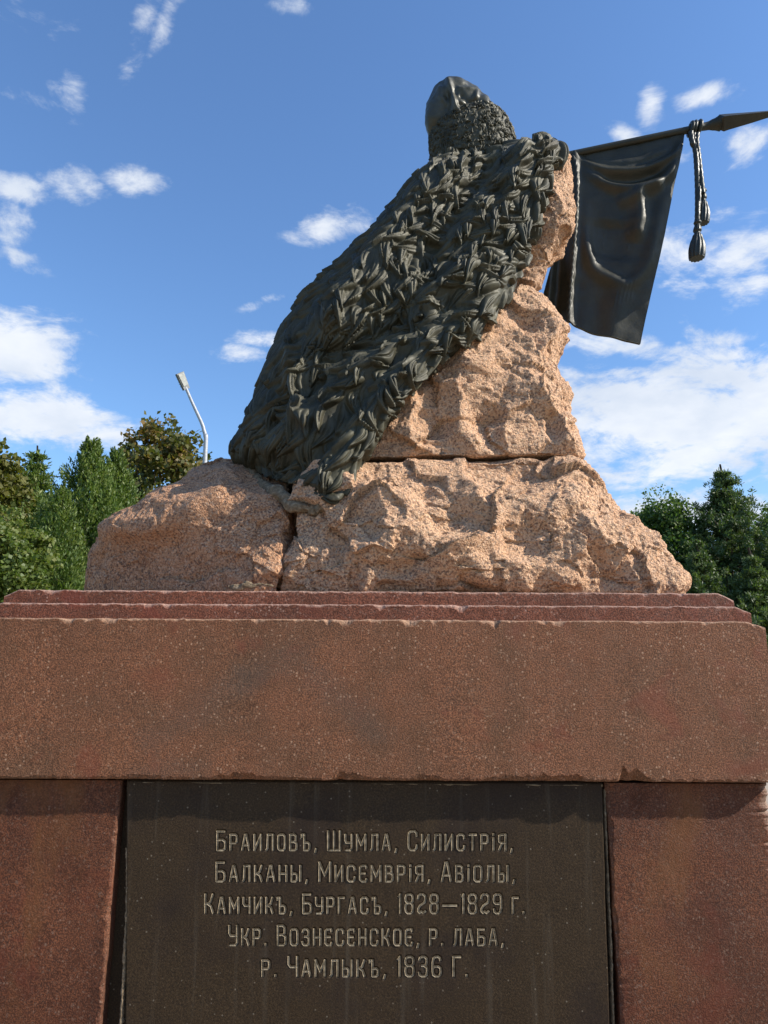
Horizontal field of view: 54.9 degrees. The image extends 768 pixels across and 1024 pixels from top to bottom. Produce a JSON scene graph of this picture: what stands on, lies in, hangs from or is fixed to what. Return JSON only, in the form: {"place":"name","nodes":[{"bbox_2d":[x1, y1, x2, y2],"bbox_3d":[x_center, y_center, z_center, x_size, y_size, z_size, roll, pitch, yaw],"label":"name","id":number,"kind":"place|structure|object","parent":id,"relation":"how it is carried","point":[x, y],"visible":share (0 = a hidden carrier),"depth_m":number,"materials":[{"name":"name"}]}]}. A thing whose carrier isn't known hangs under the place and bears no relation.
{"place":"outdoors","nodes":[
{"label":"outdoors","id":0,"kind":"place"},
{"bbox_2d":[0,437,37,529],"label":"broadleaf tree","id":1,"kind":"object","parent":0,"point":[14,490],"visible":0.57,"depth_m":24.50,"materials":[{"name":"green plant"}]},
{"bbox_2d":[0,505,65,602],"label":"bush","id":2,"kind":"object","parent":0,"point":[26,560],"visible":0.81,"depth_m":18.19,"materials":[{"name":"green plant"}]},
{"bbox_2d":[22,445,57,583],"bbox_3d":[-12.834,2.260,26.172,4.659,9.563,4.388,0,-12,0],"label":"pine tree","id":3,"kind":"object","parent":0,"point":[40,476],"visible":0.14,"depth_m":26.65,"materials":[{"name":"green plant"}]},
{"bbox_2d":[36,487,89,589],"bbox_3d":[-8.875,2.520,20.249,3.836,6.647,4.251,3,-12,-14],"label":"thuja tree","id":4,"kind":"object","parent":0,"point":[58,522],"visible":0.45,"depth_m":20.64,"materials":[{"name":"green plant"}]},
{"bbox_2d":[21,435,122,590],"bbox_3d":[-8.997,1.867,22.072,5.068,8.634,5.370,0,-12,0],"label":"thuja tree","id":5,"kind":"object","parent":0,"point":[92,473],"visible":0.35,"depth_m":22.11,"materials":[{"name":"green plant"}]},
{"bbox_2d":[56,446,144,587],"bbox_3d":[-8.794,2.131,23.567,4.406,8.742,4.789,0,-12,0],"label":"thuja tree","id":6,"kind":"object","parent":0,"point":[122,475],"visible":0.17,"depth_m":24.09,"materials":[{"name":"green plant"}]},
{"bbox_2d":[118,410,212,504],"bbox_3d":[-8.736,1.718,28.247,4.476,11.553,4.604,0,-12,0],"label":"broadleaf tree","id":7,"kind":"object","parent":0,"point":[171,458],"visible":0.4,"depth_m":28.15,"materials":[{"name":"green plant"}]},
{"bbox_2d":[175,371,207,462],"bbox_3d":[-5.208,0.844,19.223,0.996,9.488,0.349,4,-12,-16],"label":"street lamp","id":8,"kind":"object","parent":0,"point":[182,380],"visible":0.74,"depth_m":19.95,"materials":[{"name":"grey metal"}]},
{"bbox_2d":[0,0,767,540],"label":"sky","id":9,"kind":"structure","parent":0,"point":[174,174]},
{"bbox_2d":[630,483,735,604],"bbox_3d":[9.466,2.915,24.815,4.282,7.938,4.614,10,-15,-38],"label":"broadleaf tree","id":10,"kind":"object","parent":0,"point":[663,519],"visible":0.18,"depth_m":24.52,"materials":[{"name":"green plant"}]},
{"bbox_2d":[666,464,767,596],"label":"pine tree","id":11,"kind":"object","parent":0,"point":[728,516],"visible":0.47,"depth_m":23.77,"materials":[{"name":"green plant"}]},
{"bbox_2d":[682,538,763,622],"bbox_3d":[9.222,3.422,21.000,4.533,5.391,4.478,0,-12,0],"label":"pine tree","id":12,"kind":"object","parent":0,"point":[698,566],"visible":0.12,"depth_m":20.86,"materials":[{"name":"green plant"}]},
{"bbox_2d":[722,547,767,647],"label":"pine tree","id":13,"kind":"object","parent":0,"point":[753,573],"visible":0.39,"depth_m":19.80,"materials":[{"name":"green plant"}]},
{"bbox_2d":[736,503,767,572],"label":"broadleaf tree","id":14,"kind":"object","parent":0,"point":[765,509],"visible":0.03,"depth_m":29.37,"materials":[{"name":"green plant"}]},
{"bbox_2d":[745,532,767,592],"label":"pine tree","id":15,"kind":"object","parent":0,"point":[760,546],"visible":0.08,"depth_m":22.35,"materials":[{"name":"green plant"}]},
{"bbox_2d":[765,783,767,810],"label":"pavement","id":16,"kind":"structure","parent":0,"point":[766,786],"depth_m":9.99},
{"bbox_2d":[0,590,767,1023],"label":"pedestal","id":17,"kind":"object","parent":16,"relation":"on","point":[372,808],"visible":1,"depth_m":2.86,"materials":[{"name":"stone"}]},
{"bbox_2d":[84,457,321,590],"bbox_3d":[-1.056,0.136,4.265,1.197,0.885,2.007,3,-12,-14],"label":"boulder","id":18,"kind":"object","parent":17,"relation":"on","point":[220,524],"visible":0.74,"depth_m":3.63,"materials":[{"name":"stone"}]},
{"bbox_2d":[277,455,691,593],"bbox_3d":[0.465,0.217,4.275,1.959,0.785,2.083,0,-12,0],"label":"boulder","id":19,"kind":"object","parent":17,"relation":"on","point":[560,524],"visible":0.85,"depth_m":3.39,"materials":[{"name":"stone"}]},
{"bbox_2d":[365,154,585,462],"bbox_3d":[0.444,-1.171,4.550,1.449,2.185,1.450,0,-12,0],"label":"boulder","id":20,"kind":"object","parent":19,"relation":"on","point":[502,391],"visible":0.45,"depth_m":3.79,"materials":[{"name":"stone"}]},
{"bbox_2d":[228,131,568,504],"bbox_3d":[0.097,-1.124,4.312,1.873,2.487,1.172,4,-12,-16],"label":"fur cloak","id":21,"kind":"object","parent":20,"relation":"on","point":[404,295],"visible":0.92,"depth_m":3.92,"materials":[{"name":"brown metal"}]},
{"bbox_2d":[425,76,515,159],"bbox_3d":[0.574,-2.474,4.856,0.618,0.797,0.464,0,-12,0],"label":"fur hat","id":22,"kind":"object","parent":21,"relation":"on","point":[461,114],"visible":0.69,"depth_m":4.68,"materials":[{"name":"brown metal"}]},
{"bbox_2d":[543,111,767,344],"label":"war flag","id":23,"kind":"object","parent":20,"relation":"attached to","point":[601,277],"visible":0.9,"depth_m":4.90,"materials":[{"name":"brown metal"}]}
]}

